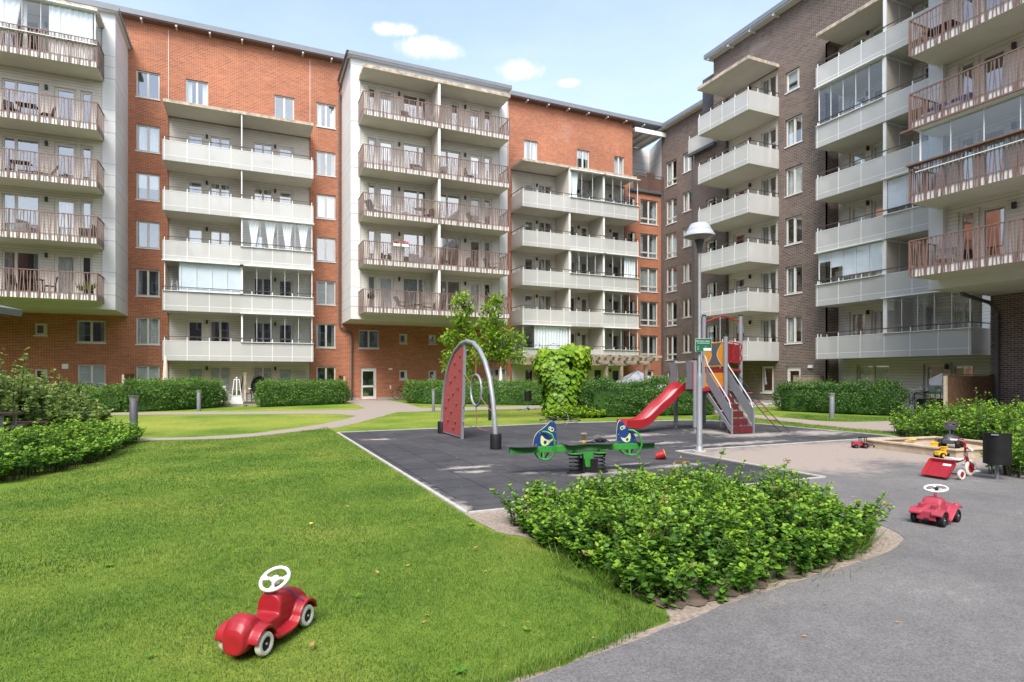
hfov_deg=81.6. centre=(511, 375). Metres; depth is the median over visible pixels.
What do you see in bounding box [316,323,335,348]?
window
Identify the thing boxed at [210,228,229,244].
window
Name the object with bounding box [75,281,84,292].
potted plant
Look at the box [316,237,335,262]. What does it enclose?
window
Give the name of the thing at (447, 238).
window
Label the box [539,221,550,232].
window
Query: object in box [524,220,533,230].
balcony door
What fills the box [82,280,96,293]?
potted plant
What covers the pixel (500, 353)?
young tree
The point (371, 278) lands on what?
window
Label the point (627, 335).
window
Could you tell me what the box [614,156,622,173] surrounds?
window
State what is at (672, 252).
window
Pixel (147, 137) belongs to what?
window
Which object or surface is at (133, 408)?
bollard light
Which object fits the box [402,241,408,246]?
flower box
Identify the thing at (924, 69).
window
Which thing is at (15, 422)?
picnic table
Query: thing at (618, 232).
balcony door
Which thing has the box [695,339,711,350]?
sign
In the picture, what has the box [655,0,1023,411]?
apartment building
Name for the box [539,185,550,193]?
window
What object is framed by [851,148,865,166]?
balcony door
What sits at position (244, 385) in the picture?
wooden post
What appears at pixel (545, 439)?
spring seesaw
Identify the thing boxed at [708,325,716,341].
window
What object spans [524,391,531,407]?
waste bin
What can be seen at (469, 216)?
lounge chair
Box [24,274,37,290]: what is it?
chair
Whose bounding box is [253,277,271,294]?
window
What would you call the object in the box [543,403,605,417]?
plant
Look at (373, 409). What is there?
garden path
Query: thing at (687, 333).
window
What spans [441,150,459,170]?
window
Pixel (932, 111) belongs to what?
armchair
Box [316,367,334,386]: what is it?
window
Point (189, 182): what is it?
balcony door
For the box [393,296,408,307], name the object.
lounge chair
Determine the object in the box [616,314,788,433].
slide tower
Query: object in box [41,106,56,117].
chair
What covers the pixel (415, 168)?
armchair
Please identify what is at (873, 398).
hedge
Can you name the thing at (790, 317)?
window
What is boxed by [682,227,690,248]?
window
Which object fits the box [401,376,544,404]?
hedge
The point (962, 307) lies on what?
window
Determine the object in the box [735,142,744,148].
balcony door
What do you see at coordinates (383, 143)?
balcony door
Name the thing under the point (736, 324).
balcony door
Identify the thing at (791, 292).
window
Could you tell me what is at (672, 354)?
window
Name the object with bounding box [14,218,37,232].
armchair
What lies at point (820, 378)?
wooden fence
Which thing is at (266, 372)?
window
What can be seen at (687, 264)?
window
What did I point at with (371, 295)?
kettle grill
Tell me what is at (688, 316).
window
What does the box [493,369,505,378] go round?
window
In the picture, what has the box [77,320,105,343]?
window
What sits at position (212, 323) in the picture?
window
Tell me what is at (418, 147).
window
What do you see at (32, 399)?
shrub
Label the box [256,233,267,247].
window
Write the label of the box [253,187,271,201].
window
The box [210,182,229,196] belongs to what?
window
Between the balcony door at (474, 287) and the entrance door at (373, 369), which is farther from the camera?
the entrance door at (373, 369)
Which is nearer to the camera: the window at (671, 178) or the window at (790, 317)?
the window at (790, 317)
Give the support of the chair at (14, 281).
on the apartment building at (230, 180)
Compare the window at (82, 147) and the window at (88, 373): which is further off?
the window at (88, 373)
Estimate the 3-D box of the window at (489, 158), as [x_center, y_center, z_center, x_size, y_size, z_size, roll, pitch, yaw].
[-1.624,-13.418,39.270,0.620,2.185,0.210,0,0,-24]
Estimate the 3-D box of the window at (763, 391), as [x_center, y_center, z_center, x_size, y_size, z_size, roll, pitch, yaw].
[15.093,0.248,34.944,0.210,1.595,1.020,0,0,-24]
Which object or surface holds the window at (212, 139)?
in the apartment building at (230, 180)
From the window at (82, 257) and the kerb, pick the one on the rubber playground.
the kerb
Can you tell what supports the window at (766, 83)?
in the apartment building at (829, 185)
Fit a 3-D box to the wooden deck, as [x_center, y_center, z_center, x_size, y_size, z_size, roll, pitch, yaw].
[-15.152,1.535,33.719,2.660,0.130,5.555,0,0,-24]
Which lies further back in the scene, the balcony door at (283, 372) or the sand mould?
the balcony door at (283, 372)
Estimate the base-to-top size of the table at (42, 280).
0.720 m
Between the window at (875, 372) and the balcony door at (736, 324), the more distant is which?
the balcony door at (736, 324)
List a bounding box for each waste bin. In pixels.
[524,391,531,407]
[982,432,1011,478]
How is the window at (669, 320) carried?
in the apartment building at (829, 185)
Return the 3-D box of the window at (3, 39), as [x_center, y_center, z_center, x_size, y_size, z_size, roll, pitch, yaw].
[-24.163,-16.517,29.178,1.550,2.205,0.210,0,0,-24]
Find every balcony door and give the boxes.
[55,87,75,119]
[55,143,75,178]
[55,198,75,235]
[55,254,75,293]
[187,133,203,144]
[187,180,203,193]
[187,226,203,242]
[187,320,203,340]
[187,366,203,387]
[278,146,292,156]
[278,190,292,203]
[278,235,292,249]
[278,279,292,295]
[278,323,292,342]
[278,367,292,387]
[379,89,393,113]
[379,140,393,165]
[379,185,393,213]
[379,230,393,259]
[379,276,393,307]
[469,107,480,128]
[469,154,480,177]
[469,197,480,221]
[469,239,480,266]
[469,282,480,311]
[524,182,533,191]
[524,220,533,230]
[524,257,533,269]
[524,294,533,308]
[524,331,533,347]
[524,368,533,387]
[581,191,587,198]
[581,226,587,236]
[581,262,587,273]
[581,298,587,311]
[581,333,587,345]
[612,195,619,202]
[612,230,619,239]
[612,265,619,276]
[612,299,619,312]
[612,334,619,349]
[612,369,619,379]
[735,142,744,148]
[735,187,744,196]
[735,232,744,244]
[735,277,744,292]
[735,322,744,340]
[851,34,865,48]
[851,94,865,110]
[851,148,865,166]
[851,202,865,222]
[851,311,865,334]
[923,304,933,329]
[924,364,944,398]
[980,45,1006,95]
[980,123,1006,176]
[980,202,1006,257]
[981,0,1006,13]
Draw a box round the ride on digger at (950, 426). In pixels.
[937,421,963,448]
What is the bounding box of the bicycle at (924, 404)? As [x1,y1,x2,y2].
[903,388,937,414]
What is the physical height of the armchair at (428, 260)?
0.800 m
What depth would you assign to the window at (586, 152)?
46.63 m
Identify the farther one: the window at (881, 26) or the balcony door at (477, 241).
the balcony door at (477, 241)
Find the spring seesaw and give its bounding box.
[505,420,663,473]
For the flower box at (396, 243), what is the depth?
34.78 m
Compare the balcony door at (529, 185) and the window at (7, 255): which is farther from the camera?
the balcony door at (529, 185)
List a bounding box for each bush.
[0,414,146,482]
[490,447,894,609]
[887,387,1023,477]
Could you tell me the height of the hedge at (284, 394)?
1.653 m
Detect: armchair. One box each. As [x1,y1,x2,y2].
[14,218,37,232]
[79,224,96,237]
[408,254,420,262]
[411,164,420,169]
[423,254,433,263]
[426,115,433,121]
[466,257,478,267]
[921,102,946,118]
[944,92,972,107]
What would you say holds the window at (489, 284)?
in the apartment building at (230, 180)
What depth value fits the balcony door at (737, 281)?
37.41 m
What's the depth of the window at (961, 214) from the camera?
22.05 m
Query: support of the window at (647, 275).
in the apartment building at (230, 180)
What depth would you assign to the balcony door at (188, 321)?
35.51 m
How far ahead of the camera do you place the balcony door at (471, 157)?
39.01 m
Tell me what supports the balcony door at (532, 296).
in the apartment building at (230, 180)
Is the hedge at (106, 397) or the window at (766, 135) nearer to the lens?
the hedge at (106, 397)
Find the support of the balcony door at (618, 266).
in the apartment building at (230, 180)
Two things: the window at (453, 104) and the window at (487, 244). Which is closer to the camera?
the window at (453, 104)
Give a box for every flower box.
[393,240,400,246]
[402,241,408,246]
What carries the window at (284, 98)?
in the apartment building at (230, 180)
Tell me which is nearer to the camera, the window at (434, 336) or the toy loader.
the toy loader
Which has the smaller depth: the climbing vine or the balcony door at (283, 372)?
the climbing vine
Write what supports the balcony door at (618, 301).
in the apartment building at (230, 180)
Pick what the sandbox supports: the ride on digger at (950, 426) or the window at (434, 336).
the ride on digger at (950, 426)
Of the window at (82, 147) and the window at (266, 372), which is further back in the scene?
the window at (266, 372)
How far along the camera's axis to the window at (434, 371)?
41.50 m
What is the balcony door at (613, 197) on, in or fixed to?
in the apartment building at (230, 180)
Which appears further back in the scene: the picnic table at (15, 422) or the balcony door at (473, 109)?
the balcony door at (473, 109)
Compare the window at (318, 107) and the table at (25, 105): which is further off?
the window at (318, 107)
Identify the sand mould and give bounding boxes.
[930,442,938,446]
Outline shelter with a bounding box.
[0,305,22,316]
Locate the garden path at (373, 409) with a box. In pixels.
[111,399,945,439]
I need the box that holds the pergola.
[521,354,661,381]
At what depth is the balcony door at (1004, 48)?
21.18 m
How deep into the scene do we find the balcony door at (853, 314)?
31.18 m
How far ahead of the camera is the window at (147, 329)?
34.53 m
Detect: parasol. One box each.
[162,355,168,379]
[499,366,502,380]
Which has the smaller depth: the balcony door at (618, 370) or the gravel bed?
the gravel bed
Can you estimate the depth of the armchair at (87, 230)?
29.39 m
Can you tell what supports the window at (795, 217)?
in the apartment building at (829, 185)
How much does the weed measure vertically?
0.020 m
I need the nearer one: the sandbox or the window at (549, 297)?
the sandbox
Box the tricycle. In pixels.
[921,439,980,479]
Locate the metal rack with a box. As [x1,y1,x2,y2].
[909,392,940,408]
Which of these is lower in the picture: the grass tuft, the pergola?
the grass tuft
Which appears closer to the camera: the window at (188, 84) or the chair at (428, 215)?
the window at (188, 84)
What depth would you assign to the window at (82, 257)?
30.28 m
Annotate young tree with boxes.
[438,289,482,387]
[469,289,529,419]
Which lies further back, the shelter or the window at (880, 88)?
the window at (880, 88)
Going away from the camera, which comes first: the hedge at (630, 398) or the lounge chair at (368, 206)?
the hedge at (630, 398)
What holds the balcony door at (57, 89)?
in the apartment building at (230, 180)
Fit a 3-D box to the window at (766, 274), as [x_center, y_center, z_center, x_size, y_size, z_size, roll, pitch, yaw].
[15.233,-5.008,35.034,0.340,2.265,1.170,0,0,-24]
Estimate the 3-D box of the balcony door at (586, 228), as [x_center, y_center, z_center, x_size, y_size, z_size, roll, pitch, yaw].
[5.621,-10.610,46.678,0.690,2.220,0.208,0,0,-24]
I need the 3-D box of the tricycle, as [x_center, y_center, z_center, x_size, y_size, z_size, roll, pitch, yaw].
[6.961,1.298,9.326,0.918,0.587,0.458,0,0,-21]
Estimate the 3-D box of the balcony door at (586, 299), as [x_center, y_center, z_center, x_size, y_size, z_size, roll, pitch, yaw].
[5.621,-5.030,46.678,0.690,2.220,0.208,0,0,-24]
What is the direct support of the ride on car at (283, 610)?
on the lawn at (184, 425)
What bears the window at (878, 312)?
in the apartment building at (829, 185)
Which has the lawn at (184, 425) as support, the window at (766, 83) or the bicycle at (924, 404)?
the bicycle at (924, 404)
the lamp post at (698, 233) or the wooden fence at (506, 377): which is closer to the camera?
the lamp post at (698, 233)
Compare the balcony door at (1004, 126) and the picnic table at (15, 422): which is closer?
the picnic table at (15, 422)
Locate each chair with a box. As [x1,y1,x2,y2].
[3,99,18,111]
[7,274,23,289]
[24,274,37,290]
[28,41,37,50]
[34,165,57,174]
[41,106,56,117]
[44,277,57,292]
[250,375,265,399]
[364,199,381,211]
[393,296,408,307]
[424,209,433,217]
[465,212,480,222]
[483,258,498,267]
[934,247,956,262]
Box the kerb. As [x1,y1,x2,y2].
[336,420,898,513]
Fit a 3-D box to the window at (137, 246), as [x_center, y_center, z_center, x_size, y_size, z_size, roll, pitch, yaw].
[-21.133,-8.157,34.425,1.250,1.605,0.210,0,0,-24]
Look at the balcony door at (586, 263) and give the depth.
46.68 m
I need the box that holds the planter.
[230,377,242,403]
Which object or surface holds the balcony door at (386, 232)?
in the apartment building at (230, 180)
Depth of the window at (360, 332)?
39.64 m
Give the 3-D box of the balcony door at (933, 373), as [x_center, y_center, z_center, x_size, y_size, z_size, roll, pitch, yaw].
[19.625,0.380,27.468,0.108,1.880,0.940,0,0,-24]
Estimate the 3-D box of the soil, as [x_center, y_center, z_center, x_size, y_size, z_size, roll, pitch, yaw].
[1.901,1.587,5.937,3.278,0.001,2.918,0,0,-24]
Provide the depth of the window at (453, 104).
38.43 m
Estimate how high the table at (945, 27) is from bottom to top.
0.720 m
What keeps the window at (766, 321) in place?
in the apartment building at (829, 185)
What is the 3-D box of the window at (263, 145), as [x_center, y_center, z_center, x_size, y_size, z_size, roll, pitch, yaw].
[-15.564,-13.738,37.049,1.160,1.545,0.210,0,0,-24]
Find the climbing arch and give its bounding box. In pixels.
[438,339,500,448]
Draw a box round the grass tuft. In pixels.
[525,464,887,595]
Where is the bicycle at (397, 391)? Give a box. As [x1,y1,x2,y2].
[392,384,403,398]
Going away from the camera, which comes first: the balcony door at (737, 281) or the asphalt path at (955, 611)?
the asphalt path at (955, 611)
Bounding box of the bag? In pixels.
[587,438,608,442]
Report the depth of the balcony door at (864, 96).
30.94 m
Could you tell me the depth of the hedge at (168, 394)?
27.59 m
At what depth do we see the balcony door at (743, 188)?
37.16 m
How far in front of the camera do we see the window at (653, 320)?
49.01 m
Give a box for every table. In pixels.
[0,412,48,439]
[10,159,32,171]
[14,101,37,111]
[18,277,43,290]
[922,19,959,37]
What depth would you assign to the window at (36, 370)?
32.39 m
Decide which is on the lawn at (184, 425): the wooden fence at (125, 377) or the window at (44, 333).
the wooden fence at (125, 377)
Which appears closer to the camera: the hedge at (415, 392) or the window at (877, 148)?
the window at (877, 148)
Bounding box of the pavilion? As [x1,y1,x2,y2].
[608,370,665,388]
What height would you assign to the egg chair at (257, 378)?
1.534 m
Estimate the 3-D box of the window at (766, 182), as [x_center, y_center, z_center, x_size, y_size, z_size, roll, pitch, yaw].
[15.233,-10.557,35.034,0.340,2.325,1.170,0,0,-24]
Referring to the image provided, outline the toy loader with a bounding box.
[933,446,949,457]
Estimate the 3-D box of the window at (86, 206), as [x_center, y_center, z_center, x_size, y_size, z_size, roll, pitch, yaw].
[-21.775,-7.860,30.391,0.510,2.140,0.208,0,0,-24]
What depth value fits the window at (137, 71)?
34.43 m
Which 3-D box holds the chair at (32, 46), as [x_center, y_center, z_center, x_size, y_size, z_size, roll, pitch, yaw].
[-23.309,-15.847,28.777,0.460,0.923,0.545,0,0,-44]
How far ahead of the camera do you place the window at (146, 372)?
34.48 m
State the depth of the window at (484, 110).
39.40 m
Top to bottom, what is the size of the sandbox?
0.192 m
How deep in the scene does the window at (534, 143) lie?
44.59 m
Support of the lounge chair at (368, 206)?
on the apartment building at (230, 180)
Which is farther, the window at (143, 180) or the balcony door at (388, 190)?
the balcony door at (388, 190)
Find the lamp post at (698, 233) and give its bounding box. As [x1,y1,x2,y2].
[684,222,714,452]
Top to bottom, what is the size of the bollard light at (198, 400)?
0.952 m
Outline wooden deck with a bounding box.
[217,400,259,406]
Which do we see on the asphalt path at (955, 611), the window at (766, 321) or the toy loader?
the toy loader
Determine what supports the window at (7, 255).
in the apartment building at (230, 180)
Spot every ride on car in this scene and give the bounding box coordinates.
[215,566,316,656]
[909,484,962,526]
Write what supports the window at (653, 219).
in the apartment building at (230, 180)
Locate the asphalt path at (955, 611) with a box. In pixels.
[522,435,1023,681]
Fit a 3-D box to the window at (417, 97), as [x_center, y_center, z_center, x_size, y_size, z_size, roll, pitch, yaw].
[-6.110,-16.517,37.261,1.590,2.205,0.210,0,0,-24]
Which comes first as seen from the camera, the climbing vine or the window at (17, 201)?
the climbing vine
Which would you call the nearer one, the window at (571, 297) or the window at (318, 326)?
the window at (318, 326)
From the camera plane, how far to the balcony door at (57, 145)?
29.92 m
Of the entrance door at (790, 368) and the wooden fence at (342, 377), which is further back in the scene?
the wooden fence at (342, 377)
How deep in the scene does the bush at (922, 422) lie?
14.19 m
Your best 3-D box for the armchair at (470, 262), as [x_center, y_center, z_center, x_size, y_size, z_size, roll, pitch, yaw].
[-2.562,-7.135,38.023,0.640,0.800,0.680,0,0,-24]
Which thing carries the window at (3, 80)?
in the apartment building at (230, 180)
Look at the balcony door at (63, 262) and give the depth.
30.07 m
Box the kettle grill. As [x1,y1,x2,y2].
[368,293,374,306]
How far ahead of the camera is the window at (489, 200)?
39.40 m
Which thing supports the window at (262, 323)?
in the apartment building at (230, 180)
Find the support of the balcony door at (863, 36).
in the apartment building at (829, 185)
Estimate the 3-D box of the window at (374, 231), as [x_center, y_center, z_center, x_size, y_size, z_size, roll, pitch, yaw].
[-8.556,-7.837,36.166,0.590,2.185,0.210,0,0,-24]
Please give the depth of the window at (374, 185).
36.26 m
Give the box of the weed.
[450,665,467,673]
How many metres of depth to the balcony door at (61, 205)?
30.06 m
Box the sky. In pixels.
[96,0,781,149]
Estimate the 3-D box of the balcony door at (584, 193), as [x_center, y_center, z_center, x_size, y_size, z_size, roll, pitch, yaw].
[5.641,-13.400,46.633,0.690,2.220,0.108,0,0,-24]
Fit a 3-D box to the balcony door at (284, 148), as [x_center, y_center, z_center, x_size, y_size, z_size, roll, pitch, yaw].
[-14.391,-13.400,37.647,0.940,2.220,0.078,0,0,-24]
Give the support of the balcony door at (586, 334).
in the apartment building at (230, 180)
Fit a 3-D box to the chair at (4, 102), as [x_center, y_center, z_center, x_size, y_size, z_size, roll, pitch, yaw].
[-24.048,-12.776,28.438,0.545,0.923,0.460,0,0,26]
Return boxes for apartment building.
[0,0,665,400]
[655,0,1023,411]
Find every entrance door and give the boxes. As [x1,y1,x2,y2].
[361,367,375,398]
[788,366,800,390]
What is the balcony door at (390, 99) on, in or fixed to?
in the apartment building at (230, 180)
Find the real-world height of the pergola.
2.519 m
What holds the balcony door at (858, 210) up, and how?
in the apartment building at (829, 185)
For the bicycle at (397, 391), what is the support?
on the lawn at (184, 425)
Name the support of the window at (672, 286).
in the apartment building at (829, 185)
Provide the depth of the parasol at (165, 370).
32.57 m
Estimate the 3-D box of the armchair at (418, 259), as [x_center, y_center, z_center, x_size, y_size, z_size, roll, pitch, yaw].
[-5.939,-7.135,36.511,0.680,0.800,0.640,0,0,-34]
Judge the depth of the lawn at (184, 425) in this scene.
4.87 m
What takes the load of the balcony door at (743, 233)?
in the apartment building at (829, 185)
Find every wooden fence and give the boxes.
[122,374,133,388]
[339,375,344,381]
[491,375,509,387]
[793,376,822,390]
[943,374,993,418]
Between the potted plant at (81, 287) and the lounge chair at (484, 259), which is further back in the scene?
the lounge chair at (484, 259)
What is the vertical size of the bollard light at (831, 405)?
0.952 m
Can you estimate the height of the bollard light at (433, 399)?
1.002 m
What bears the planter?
on the wooden deck
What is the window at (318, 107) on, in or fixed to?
in the apartment building at (230, 180)
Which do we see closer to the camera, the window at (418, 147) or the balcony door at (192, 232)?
the balcony door at (192, 232)
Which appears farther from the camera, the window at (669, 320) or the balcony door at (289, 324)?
the window at (669, 320)
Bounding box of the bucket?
[655,449,666,459]
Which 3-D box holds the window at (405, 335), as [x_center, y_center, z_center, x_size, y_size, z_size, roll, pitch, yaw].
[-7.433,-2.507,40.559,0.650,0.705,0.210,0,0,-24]
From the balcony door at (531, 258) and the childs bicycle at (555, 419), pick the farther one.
the balcony door at (531, 258)
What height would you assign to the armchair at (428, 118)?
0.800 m
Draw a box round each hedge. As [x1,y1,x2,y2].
[48,380,127,411]
[119,375,228,411]
[249,376,352,405]
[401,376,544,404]
[575,372,718,415]
[771,376,914,414]
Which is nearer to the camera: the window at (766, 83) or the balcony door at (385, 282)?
the window at (766, 83)
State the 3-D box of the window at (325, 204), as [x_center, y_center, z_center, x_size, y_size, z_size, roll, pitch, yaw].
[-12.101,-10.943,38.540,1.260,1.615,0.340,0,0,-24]
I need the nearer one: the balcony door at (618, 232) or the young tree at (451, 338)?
the young tree at (451, 338)
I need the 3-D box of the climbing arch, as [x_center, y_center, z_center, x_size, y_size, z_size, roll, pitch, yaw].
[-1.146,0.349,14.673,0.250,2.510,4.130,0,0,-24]
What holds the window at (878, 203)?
in the apartment building at (829, 185)
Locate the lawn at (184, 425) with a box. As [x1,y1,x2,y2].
[0,399,975,681]
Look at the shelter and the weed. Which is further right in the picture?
the weed
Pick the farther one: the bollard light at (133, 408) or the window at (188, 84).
the window at (188, 84)
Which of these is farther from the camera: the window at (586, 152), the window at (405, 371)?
the window at (586, 152)
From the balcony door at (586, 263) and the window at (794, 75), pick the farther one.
the balcony door at (586, 263)
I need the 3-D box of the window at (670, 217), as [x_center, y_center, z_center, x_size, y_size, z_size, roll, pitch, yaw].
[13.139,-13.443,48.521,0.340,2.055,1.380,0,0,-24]
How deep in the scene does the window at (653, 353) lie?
49.01 m
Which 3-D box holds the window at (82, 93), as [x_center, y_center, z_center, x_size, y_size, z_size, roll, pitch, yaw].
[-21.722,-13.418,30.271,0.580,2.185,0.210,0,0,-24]
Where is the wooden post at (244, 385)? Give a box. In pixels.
[240,373,246,400]
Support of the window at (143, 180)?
in the apartment building at (230, 180)
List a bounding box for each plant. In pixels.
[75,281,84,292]
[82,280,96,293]
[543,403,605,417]
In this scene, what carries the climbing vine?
hanging from the pergola
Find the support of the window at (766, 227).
in the apartment building at (829, 185)
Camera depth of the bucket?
11.23 m
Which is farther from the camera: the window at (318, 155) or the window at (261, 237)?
the window at (318, 155)
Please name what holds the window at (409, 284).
in the apartment building at (230, 180)
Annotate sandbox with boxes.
[865,436,982,457]
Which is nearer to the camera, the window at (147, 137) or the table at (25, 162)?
the table at (25, 162)
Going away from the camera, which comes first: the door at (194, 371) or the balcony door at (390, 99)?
the door at (194, 371)
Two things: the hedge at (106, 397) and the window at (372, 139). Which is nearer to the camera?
the hedge at (106, 397)
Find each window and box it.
[2,18,38,45]
[2,78,38,112]
[2,136,38,170]
[2,193,38,230]
[2,250,38,291]
[33,323,46,335]
[35,369,46,380]
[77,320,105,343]
[78,365,105,387]
[81,91,91,122]
[81,146,91,179]
[81,201,91,228]
[81,255,91,285]
[135,70,159,100]
[135,124,159,153]
[135,172,159,201]
[135,221,159,249]
[135,269,159,297]
[135,317,159,344]
[136,366,159,387]
[186,79,207,104]
[210,136,229,148]
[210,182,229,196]
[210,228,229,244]
[210,320,229,341]
[210,367,230,391]
[253,143,271,154]
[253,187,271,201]
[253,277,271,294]
[253,322,271,341]
[253,367,271,387]
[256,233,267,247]
[274,95,293,119]
[316,103,335,129]
[316,151,335,177]
[316,194,334,219]
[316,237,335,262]
[316,280,335,305]
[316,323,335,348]
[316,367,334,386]
[358,330,378,348]
[368,87,375,109]
[368,138,375,163]
[368,184,375,208]
[368,229,375,259]
[368,275,375,306]
[399,334,406,343]
[399,370,406,379]
[403,94,425,118]
[403,143,425,166]
[403,188,425,215]
[403,233,425,260]
[403,277,425,308]
[428,335,436,344]
[429,370,435,379]
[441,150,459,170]
[441,193,459,219]
[441,237,459,264]
[441,280,459,309]
[451,103,457,122]
[484,110,490,130]
[484,157,490,179]
[484,199,490,224]
[484,241,490,268]
[484,283,490,310]
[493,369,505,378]
[524,140,536,159]
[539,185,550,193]
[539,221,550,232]
[539,258,550,270]
[539,295,550,309]
[571,297,574,310]
[577,149,588,168]
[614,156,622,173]
[627,335,633,349]
[640,199,658,225]
[640,233,658,259]
[640,267,658,292]
[640,301,658,326]
[640,335,656,355]
[665,197,676,225]
[665,232,676,259]
[665,301,676,326]
[665,335,676,360]
[666,159,676,187]
[667,266,676,292]
[682,153,690,173]
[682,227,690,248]
[682,262,690,283]
[682,298,690,318]
[682,333,690,353]
[683,191,690,212]
[708,282,716,297]
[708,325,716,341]
[762,74,775,94]
[762,127,775,147]
[762,175,775,195]
[762,223,775,243]
[762,271,775,292]
[762,318,775,341]
[762,366,773,393]
[784,67,799,94]
[784,114,801,148]
[784,164,802,197]
[784,215,802,246]
[784,265,802,295]
[784,315,802,344]
[858,364,888,392]
[873,25,882,36]
[873,87,881,100]
[873,142,882,158]
[873,198,882,217]
[873,309,882,333]
[923,66,927,79]
[952,363,973,375]
[953,300,973,327]
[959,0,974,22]
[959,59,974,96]
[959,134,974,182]
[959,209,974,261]
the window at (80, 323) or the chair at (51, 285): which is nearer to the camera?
the chair at (51, 285)
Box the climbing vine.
[527,343,594,416]
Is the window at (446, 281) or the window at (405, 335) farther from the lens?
the window at (405, 335)
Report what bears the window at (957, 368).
in the apartment building at (829, 185)
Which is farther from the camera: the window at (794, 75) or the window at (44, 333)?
the window at (794, 75)
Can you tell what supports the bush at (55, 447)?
on the lawn at (184, 425)
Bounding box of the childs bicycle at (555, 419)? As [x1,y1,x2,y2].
[539,411,580,424]
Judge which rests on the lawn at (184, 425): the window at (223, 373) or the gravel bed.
the gravel bed
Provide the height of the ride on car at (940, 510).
0.400 m
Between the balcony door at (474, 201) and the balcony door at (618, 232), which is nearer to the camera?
the balcony door at (474, 201)
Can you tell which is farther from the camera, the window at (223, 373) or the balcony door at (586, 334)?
the balcony door at (586, 334)
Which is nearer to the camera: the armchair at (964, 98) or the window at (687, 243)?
the armchair at (964, 98)
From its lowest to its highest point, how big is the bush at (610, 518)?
0.801 m
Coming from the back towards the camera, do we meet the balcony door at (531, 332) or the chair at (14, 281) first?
the balcony door at (531, 332)
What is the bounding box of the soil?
[515,522,869,608]
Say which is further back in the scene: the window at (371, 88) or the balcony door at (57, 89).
the window at (371, 88)
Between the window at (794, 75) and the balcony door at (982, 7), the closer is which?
the balcony door at (982, 7)
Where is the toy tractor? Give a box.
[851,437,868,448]
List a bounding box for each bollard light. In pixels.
[128,395,139,428]
[196,390,201,410]
[431,389,435,410]
[828,393,835,417]
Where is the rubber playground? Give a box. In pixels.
[341,420,890,510]
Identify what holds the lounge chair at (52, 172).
on the apartment building at (230, 180)
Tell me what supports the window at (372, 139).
in the apartment building at (230, 180)
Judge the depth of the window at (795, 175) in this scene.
33.31 m
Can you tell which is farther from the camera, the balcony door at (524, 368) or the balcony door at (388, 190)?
the balcony door at (524, 368)
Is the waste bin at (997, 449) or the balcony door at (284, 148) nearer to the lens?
the waste bin at (997, 449)
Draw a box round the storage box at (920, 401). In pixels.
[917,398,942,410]
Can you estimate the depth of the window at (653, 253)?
49.01 m
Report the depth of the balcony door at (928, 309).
27.84 m
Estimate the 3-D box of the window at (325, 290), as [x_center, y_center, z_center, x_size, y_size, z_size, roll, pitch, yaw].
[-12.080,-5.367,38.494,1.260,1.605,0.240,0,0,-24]
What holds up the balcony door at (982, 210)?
in the apartment building at (829, 185)
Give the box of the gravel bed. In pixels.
[466,508,903,681]
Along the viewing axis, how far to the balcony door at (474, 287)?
39.10 m
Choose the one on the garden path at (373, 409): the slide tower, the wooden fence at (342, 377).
the wooden fence at (342, 377)
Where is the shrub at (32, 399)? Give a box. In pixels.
[0,347,113,432]
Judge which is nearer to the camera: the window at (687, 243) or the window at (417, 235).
the window at (417, 235)
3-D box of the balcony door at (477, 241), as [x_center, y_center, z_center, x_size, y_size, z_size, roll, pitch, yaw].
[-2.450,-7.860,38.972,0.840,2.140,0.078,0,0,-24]
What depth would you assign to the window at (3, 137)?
29.12 m
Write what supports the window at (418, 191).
in the apartment building at (230, 180)
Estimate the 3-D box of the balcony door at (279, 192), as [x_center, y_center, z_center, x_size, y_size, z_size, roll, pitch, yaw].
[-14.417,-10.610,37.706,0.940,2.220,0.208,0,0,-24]
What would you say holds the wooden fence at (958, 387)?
on the lawn at (184, 425)
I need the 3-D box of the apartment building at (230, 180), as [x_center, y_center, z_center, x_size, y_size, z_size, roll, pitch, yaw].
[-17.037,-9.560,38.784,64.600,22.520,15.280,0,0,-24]
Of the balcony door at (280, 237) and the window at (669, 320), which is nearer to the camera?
the balcony door at (280, 237)
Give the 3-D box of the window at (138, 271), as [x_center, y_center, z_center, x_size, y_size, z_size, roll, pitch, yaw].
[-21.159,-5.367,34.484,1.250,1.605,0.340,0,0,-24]
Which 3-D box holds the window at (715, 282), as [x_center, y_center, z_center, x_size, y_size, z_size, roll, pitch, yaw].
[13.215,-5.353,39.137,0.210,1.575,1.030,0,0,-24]
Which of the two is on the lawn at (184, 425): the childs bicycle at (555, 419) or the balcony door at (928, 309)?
the childs bicycle at (555, 419)
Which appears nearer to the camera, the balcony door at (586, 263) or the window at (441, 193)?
the window at (441, 193)
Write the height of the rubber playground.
0.001 m
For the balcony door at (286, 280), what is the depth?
37.65 m

